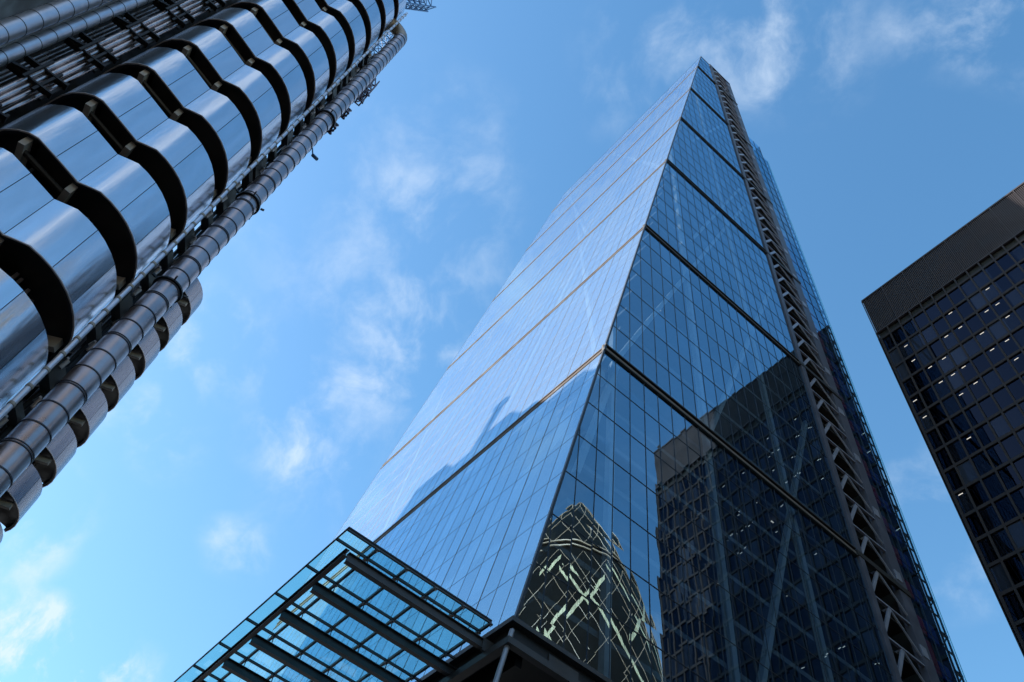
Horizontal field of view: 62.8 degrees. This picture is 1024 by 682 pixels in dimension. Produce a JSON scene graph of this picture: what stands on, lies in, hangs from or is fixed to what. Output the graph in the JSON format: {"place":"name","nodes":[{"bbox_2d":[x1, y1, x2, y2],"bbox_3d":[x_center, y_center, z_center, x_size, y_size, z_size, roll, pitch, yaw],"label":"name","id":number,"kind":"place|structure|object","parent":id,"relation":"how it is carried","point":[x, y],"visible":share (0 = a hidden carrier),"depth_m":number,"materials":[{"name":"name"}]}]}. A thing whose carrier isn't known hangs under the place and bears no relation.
{"place":"outdoors","nodes":[
{"label":"outdoors","id":0,"kind":"place"},
{"bbox_2d":[0,0,435,542],"bbox_3d":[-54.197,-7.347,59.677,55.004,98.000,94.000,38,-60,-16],"label":"metal clad building","id":1,"kind":"structure","parent":0,"point":[140,140],"depth_m":33.87,"materials":[{"name":"silver metal"}]},
{"bbox_2d":[0,0,1023,681],"label":"sky","id":2,"kind":"structure","parent":0,"point":[322,328],"materials":[{"name":"blue"}]},
{"bbox_2d":[239,57,966,681],"bbox_3d":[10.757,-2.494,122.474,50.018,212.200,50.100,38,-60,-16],"label":"glass tower","id":3,"kind":"structure","parent":0,"point":[633,445],"depth_m":71.12,"materials":[{"name":"blue glass"}]},
{"bbox_2d":[174,527,494,681],"bbox_3d":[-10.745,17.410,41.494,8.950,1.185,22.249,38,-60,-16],"label":"glass canopy","id":4,"kind":"object","parent":3,"relation":"attached to","point":[392,586],"visible":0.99,"depth_m":38.02,"materials":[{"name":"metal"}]},
{"bbox_2d":[861,182,1023,656],"bbox_3d":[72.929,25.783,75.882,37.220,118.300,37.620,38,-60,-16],"label":"dark office tower","id":5,"kind":"structure","parent":0,"point":[946,315],"depth_m":103.50,"materials":[{"name":"brown metal"}]},
{"bbox_2d":[883,335,894,349],"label":"window","id":6,"kind":"structure","parent":5,"relation":"in","point":[888,341],"depth_m":117.74,"materials":[{"name":"black glass"}]},
{"bbox_2d":[889,348,901,364],"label":"window","id":7,"kind":"structure","parent":5,"relation":"in","point":[895,356],"depth_m":114.79,"materials":[{"name":"black glass"}]},
{"bbox_2d":[892,327,905,343],"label":"window","id":8,"kind":"structure","parent":5,"relation":"in","point":[898,335],"depth_m":116.94,"materials":[{"name":"black glass"}]},
{"bbox_2d":[896,363,908,379],"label":"window","id":9,"kind":"structure","parent":5,"relation":"in","point":[902,371],"depth_m":111.85,"materials":[{"name":"black glass"}]},
{"bbox_2d":[899,341,913,358],"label":"window","id":10,"kind":"structure","parent":5,"relation":"in","point":[906,351],"depth_m":113.94,"materials":[{"name":"black glass"}]},
{"bbox_2d":[903,378,916,395],"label":"window","id":11,"kind":"structure","parent":5,"relation":"in","point":[909,385],"depth_m":108.90,"materials":[{"name":"black glass"}]},
{"bbox_2d":[903,320,917,336],"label":"window","id":12,"kind":"structure","parent":5,"relation":"in","point":[910,328],"depth_m":116.09,"materials":[{"name":"blue glass"}]},
{"bbox_2d":[905,355,920,373],"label":"window","id":13,"kind":"structure","parent":5,"relation":"in","point":[913,366],"depth_m":111.04,"materials":[{"name":"black glass"}]},
{"bbox_2d":[910,333,924,350],"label":"window","id":14,"kind":"structure","parent":5,"relation":"in","point":[917,341],"depth_m":113.15,"materials":[{"name":"blue glass"}]},
{"bbox_2d":[911,394,924,412],"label":"window","id":15,"kind":"structure","parent":5,"relation":"in","point":[918,404],"depth_m":105.96,"materials":[{"name":"black glass"}]},
{"bbox_2d":[913,370,928,389],"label":"window","id":16,"kind":"structure","parent":5,"relation":"in","point":[921,380],"depth_m":108.13,"materials":[{"name":"black glass"}]},
{"bbox_2d":[914,312,928,328],"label":"window","id":17,"kind":"structure","parent":5,"relation":"in","point":[921,319],"depth_m":115.23,"materials":[{"name":"blue glass"}]},
{"bbox_2d":[917,347,932,365],"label":"window","id":18,"kind":"structure","parent":5,"relation":"in","point":[925,356],"depth_m":110.21,"materials":[{"name":"blue glass"}]},
{"bbox_2d":[919,411,933,430],"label":"window","id":19,"kind":"structure","parent":5,"relation":"in","point":[927,423],"depth_m":102.99,"materials":[{"name":"black glass"}]},
{"bbox_2d":[921,325,936,342],"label":"window","id":20,"kind":"structure","parent":5,"relation":"in","point":[929,334],"depth_m":112.27,"materials":[{"name":"blue glass"}]},
{"bbox_2d":[921,386,937,406],"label":"window","id":21,"kind":"structure","parent":5,"relation":"in","point":[929,396],"depth_m":105.13,"materials":[{"name":"black glass"}]},
{"bbox_2d":[925,304,940,320],"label":"window","id":22,"kind":"structure","parent":5,"relation":"in","point":[933,312],"depth_m":114.37,"materials":[{"name":"blue glass"}]},
{"bbox_2d":[925,362,941,381],"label":"window","id":23,"kind":"structure","parent":5,"relation":"in","point":[933,372],"depth_m":107.25,"materials":[{"name":"blue glass"}]},
{"bbox_2d":[927,429,942,449],"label":"window","id":24,"kind":"structure","parent":5,"relation":"in","point":[933,436],"depth_m":100.06,"materials":[{"name":"black glass"}]},
{"bbox_2d":[929,339,945,357],"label":"window","id":25,"kind":"structure","parent":5,"relation":"in","point":[937,348],"depth_m":109.36,"materials":[{"name":"blue glass"}]},
{"bbox_2d":[929,403,946,423],"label":"window","id":26,"kind":"structure","parent":5,"relation":"in","point":[937,412],"depth_m":102.22,"materials":[{"name":"black glass"}]},
{"bbox_2d":[933,317,948,334],"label":"window","id":27,"kind":"structure","parent":5,"relation":"in","point":[940,325],"depth_m":111.45,"materials":[{"name":"blue glass"}]},
{"bbox_2d":[933,378,950,397],"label":"window","id":28,"kind":"structure","parent":5,"relation":"in","point":[942,388],"depth_m":104.29,"materials":[{"name":"blue glass"}]},
{"bbox_2d":[936,448,952,469],"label":"window","id":29,"kind":"structure","parent":5,"relation":"in","point":[945,461],"depth_m":97.11,"materials":[{"name":"black glass"}]},
{"bbox_2d":[937,296,952,312],"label":"window","id":30,"kind":"structure","parent":5,"relation":"in","point":[944,303],"depth_m":113.51,"materials":[{"name":"blue glass"}]},
{"bbox_2d":[937,354,954,373],"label":"window","id":31,"kind":"structure","parent":5,"relation":"in","point":[946,364],"depth_m":106.37,"materials":[{"name":"blue glass"}]},
{"bbox_2d":[938,421,956,442],"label":"window","id":32,"kind":"structure","parent":5,"relation":"in","point":[946,430],"depth_m":99.28,"materials":[{"name":"black glass"}]},
{"bbox_2d":[941,331,957,349],"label":"window","id":33,"kind":"structure","parent":5,"relation":"in","point":[949,341],"depth_m":108.47,"materials":[{"name":"blue glass"}]},
{"bbox_2d":[878,238,1023,656],"bbox_3d":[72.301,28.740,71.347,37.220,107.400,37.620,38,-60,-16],"label":"window frame","id":34,"kind":"structure","parent":5,"relation":"in","point":[999,595],"depth_m":99.01,"materials":[{"name":"brown metal"}]},
{"bbox_2d":[942,395,959,415],"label":"window","id":35,"kind":"structure","parent":5,"relation":"in","point":[950,404],"depth_m":101.37,"materials":[{"name":"blue glass"}]},
{"bbox_2d":[945,309,961,326],"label":"window","id":36,"kind":"structure","parent":5,"relation":"in","point":[953,318],"depth_m":110.58,"materials":[{"name":"blue glass"}]},
{"bbox_2d":[945,468,962,490],"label":"window","id":37,"kind":"structure","parent":5,"relation":"in","point":[953,478],"depth_m":94.20,"materials":[{"name":"black glass"}]},
{"bbox_2d":[946,370,963,389],"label":"window","id":38,"kind":"structure","parent":5,"relation":"in","point":[955,380],"depth_m":103.45,"materials":[{"name":"blue glass"}]},
{"bbox_2d":[948,288,964,304],"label":"window","id":39,"kind":"structure","parent":5,"relation":"in","point":[956,295],"depth_m":112.68,"materials":[{"name":"blue glass"}]},
{"bbox_2d":[947,440,966,462],"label":"window","id":40,"kind":"structure","parent":5,"relation":"in","point":[956,450],"depth_m":96.36,"materials":[{"name":"black glass"}]},
{"bbox_2d":[950,346,967,364],"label":"window","id":41,"kind":"structure","parent":5,"relation":"in","point":[958,355],"depth_m":105.55,"materials":[{"name":"blue glass"}]},
{"bbox_2d":[951,413,970,434],"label":"window","id":42,"kind":"structure","parent":5,"relation":"in","point":[960,422],"depth_m":98.43,"materials":[{"name":"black glass"}]},
{"bbox_2d":[953,323,970,341],"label":"window","id":43,"kind":"structure","parent":5,"relation":"in","point":[962,333],"depth_m":107.60,"materials":[{"name":"blue glass"}]},
{"bbox_2d":[955,387,973,407],"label":"window","id":44,"kind":"structure","parent":5,"relation":"in","point":[965,398],"depth_m":100.49,"materials":[{"name":"blue glass"}]},
{"bbox_2d":[957,301,973,317],"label":"window","id":45,"kind":"structure","parent":5,"relation":"in","point":[965,309],"depth_m":109.72,"materials":[{"name":"blue glass"}]},
{"bbox_2d":[957,460,977,483],"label":"window","id":46,"kind":"structure","parent":5,"relation":"in","point":[966,470],"depth_m":93.39,"materials":[{"name":"blue glass"}]},
{"bbox_2d":[960,279,976,295],"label":"window","id":47,"kind":"structure","parent":5,"relation":"in","point":[968,287],"depth_m":111.83,"materials":[{"name":"blue glass"}]},
{"bbox_2d":[959,361,977,381],"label":"window","id":48,"kind":"structure","parent":5,"relation":"in","point":[968,372],"depth_m":102.60,"materials":[{"name":"blue glass"}]},
{"bbox_2d":[961,431,980,454],"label":"window","id":49,"kind":"structure","parent":5,"relation":"in","point":[971,444],"depth_m":95.49,"materials":[{"name":"black glass"}]},
{"bbox_2d":[962,337,980,356],"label":"window","id":50,"kind":"structure","parent":5,"relation":"in","point":[971,347],"depth_m":104.72,"materials":[{"name":"blue glass"}]},
{"bbox_2d":[965,315,983,332],"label":"window","id":51,"kind":"structure","parent":5,"relation":"in","point":[974,323],"depth_m":106.80,"materials":[{"name":"blue glass"}]},
{"bbox_2d":[965,404,984,425],"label":"window","id":52,"kind":"structure","parent":5,"relation":"in","point":[973,413],"depth_m":97.59,"materials":[{"name":"blue glass"}]},
{"bbox_2d":[969,292,986,309],"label":"window","id":53,"kind":"structure","parent":5,"relation":"in","point":[977,300],"depth_m":108.90,"materials":[{"name":"blue glass"}]},
{"bbox_2d":[968,378,987,399],"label":"window","id":54,"kind":"structure","parent":5,"relation":"in","point":[978,389],"depth_m":99.66,"materials":[{"name":"blue glass"}]},
{"bbox_2d":[972,271,989,287],"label":"window","id":55,"kind":"structure","parent":5,"relation":"in","point":[980,279],"depth_m":110.98,"materials":[{"name":"blue glass"}]},
{"bbox_2d":[972,353,990,372],"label":"window","id":56,"kind":"structure","parent":5,"relation":"in","point":[980,362],"depth_m":101.77,"materials":[{"name":"blue glass"}]},
{"bbox_2d":[971,451,992,475],"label":"window","id":57,"kind":"structure","parent":5,"relation":"in","point":[980,461],"depth_m":92.55,"materials":[{"name":"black glass"}]},
{"bbox_2d":[975,329,993,347],"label":"window","id":58,"kind":"structure","parent":5,"relation":"in","point":[984,339],"depth_m":103.82,"materials":[{"name":"blue glass"}]},
{"bbox_2d":[975,423,995,445],"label":"window","id":59,"kind":"structure","parent":5,"relation":"in","point":[984,432],"depth_m":94.66,"materials":[{"name":"blue glass"}]},
{"bbox_2d":[978,306,996,323],"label":"window","id":60,"kind":"structure","parent":5,"relation":"in","point":[988,316],"depth_m":105.93,"materials":[{"name":"blue glass"}]},
{"bbox_2d":[978,396,998,417],"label":"window","id":61,"kind":"structure","parent":5,"relation":"in","point":[988,406],"depth_m":96.74,"materials":[{"name":"blue glass"}]},
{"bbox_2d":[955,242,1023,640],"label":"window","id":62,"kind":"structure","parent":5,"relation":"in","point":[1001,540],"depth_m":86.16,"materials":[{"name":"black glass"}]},
{"bbox_2d":[981,283,999,300],"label":"window","id":63,"kind":"structure","parent":5,"relation":"in","point":[990,293],"depth_m":108.02,"materials":[{"name":"blue glass"}]},
{"bbox_2d":[982,370,1001,390],"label":"window","id":64,"kind":"structure","parent":5,"relation":"in","point":[991,379],"depth_m":98.81,"materials":[{"name":"blue glass"}]},
{"bbox_2d":[984,262,1001,278],"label":"window","id":65,"kind":"structure","parent":5,"relation":"in","point":[992,270],"depth_m":110.13,"materials":[{"name":"blue glass"}]},
{"bbox_2d":[985,344,1004,364],"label":"window","id":66,"kind":"structure","parent":5,"relation":"in","point":[995,355],"depth_m":100.88,"materials":[{"name":"blue glass"}]},
{"bbox_2d":[986,443,1007,467],"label":"window","id":67,"kind":"structure","parent":5,"relation":"in","point":[996,454],"depth_m":91.70,"materials":[{"name":"blue glass"}]},
{"bbox_2d":[988,320,1007,339],"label":"window","id":68,"kind":"structure","parent":5,"relation":"in","point":[997,329],"depth_m":103.00,"materials":[{"name":"blue glass"}]},
{"bbox_2d":[989,414,1010,437],"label":"window","id":69,"kind":"structure","parent":5,"relation":"in","point":[999,424],"depth_m":93.81,"materials":[{"name":"blue glass"}]},
{"bbox_2d":[991,297,1010,315],"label":"window","id":70,"kind":"structure","parent":5,"relation":"in","point":[1002,307],"depth_m":105.08,"materials":[{"name":"blue glass"}]},
{"bbox_2d":[992,387,1013,408],"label":"window","id":71,"kind":"structure","parent":5,"relation":"in","point":[1002,397],"depth_m":95.89,"materials":[{"name":"blue glass"}]},
{"bbox_2d":[994,275,1012,292],"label":"window","id":72,"kind":"structure","parent":5,"relation":"in","point":[1002,283],"depth_m":107.18,"materials":[{"name":"blue glass"}]},
{"bbox_2d":[997,254,1014,270],"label":"window","id":73,"kind":"structure","parent":5,"relation":"in","point":[1005,261],"depth_m":109.27,"materials":[{"name":"blue glass"}]},
{"bbox_2d":[996,361,1016,381],"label":"window","id":74,"kind":"structure","parent":5,"relation":"in","point":[1005,370],"depth_m":97.97,"materials":[{"name":"blue glass"}]},
{"bbox_2d":[999,336,1018,355],"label":"window","id":75,"kind":"structure","parent":5,"relation":"in","point":[1009,346],"depth_m":100.03,"materials":[{"name":"blue glass"}]},
{"bbox_2d":[1001,311,1021,330],"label":"window","id":76,"kind":"structure","parent":5,"relation":"in","point":[1011,322],"depth_m":102.15,"materials":[{"name":"blue glass"}]},
{"bbox_2d":[1001,434,1023,458],"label":"window","id":77,"kind":"structure","parent":5,"relation":"in","point":[1011,445],"depth_m":90.85,"materials":[{"name":"blue glass"}]},
{"bbox_2d":[1004,288,1023,306],"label":"window","id":78,"kind":"structure","parent":5,"relation":"in","point":[1013,297],"depth_m":104.23,"materials":[{"name":"blue glass"}]},
{"bbox_2d":[1004,406,1023,428],"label":"window","id":79,"kind":"structure","parent":5,"relation":"in","point":[1014,416],"depth_m":92.96,"materials":[{"name":"blue glass"}]},
{"bbox_2d":[1006,266,1023,283],"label":"window","id":80,"kind":"structure","parent":5,"relation":"in","point":[1016,275],"depth_m":106.36,"materials":[{"name":"blue glass"}]},
{"bbox_2d":[1006,378,1023,399],"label":"window","id":81,"kind":"structure","parent":5,"relation":"in","point":[1016,387],"depth_m":95.14,"materials":[{"name":"blue glass"}]},
{"bbox_2d":[1009,245,1023,261],"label":"window","id":82,"kind":"structure","parent":5,"relation":"in","point":[1017,253],"depth_m":108.55,"materials":[{"name":"blue glass"}]},
{"bbox_2d":[1009,352,1023,372],"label":"window","id":83,"kind":"structure","parent":5,"relation":"in","point":[1018,363],"depth_m":97.38,"materials":[{"name":"blue glass"}]},
{"bbox_2d":[1012,327,1023,346],"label":"window","id":84,"kind":"structure","parent":5,"relation":"in","point":[1018,335],"depth_m":99.65,"materials":[{"name":"blue glass"}]},
{"bbox_2d":[1015,304,1023,321],"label":"window","id":85,"kind":"structure","parent":5,"relation":"in","point":[1020,310],"depth_m":101.90,"materials":[{"name":"blue glass"}]},
{"bbox_2d":[1016,428,1023,445],"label":"window","id":86,"kind":"structure","parent":5,"relation":"in","point":[1020,433],"depth_m":90.86,"materials":[{"name":"blue glass"}]},
{"bbox_2d":[1017,282,1023,294],"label":"window","id":87,"kind":"structure","parent":5,"relation":"in","point":[1021,287],"depth_m":104.26,"materials":[{"name":"blue glass"}]},
{"bbox_2d":[1019,401,1023,411],"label":"window","id":88,"kind":"structure","parent":5,"relation":"in","point":[1021,404],"depth_m":93.17,"materials":[{"name":"blue glass"}]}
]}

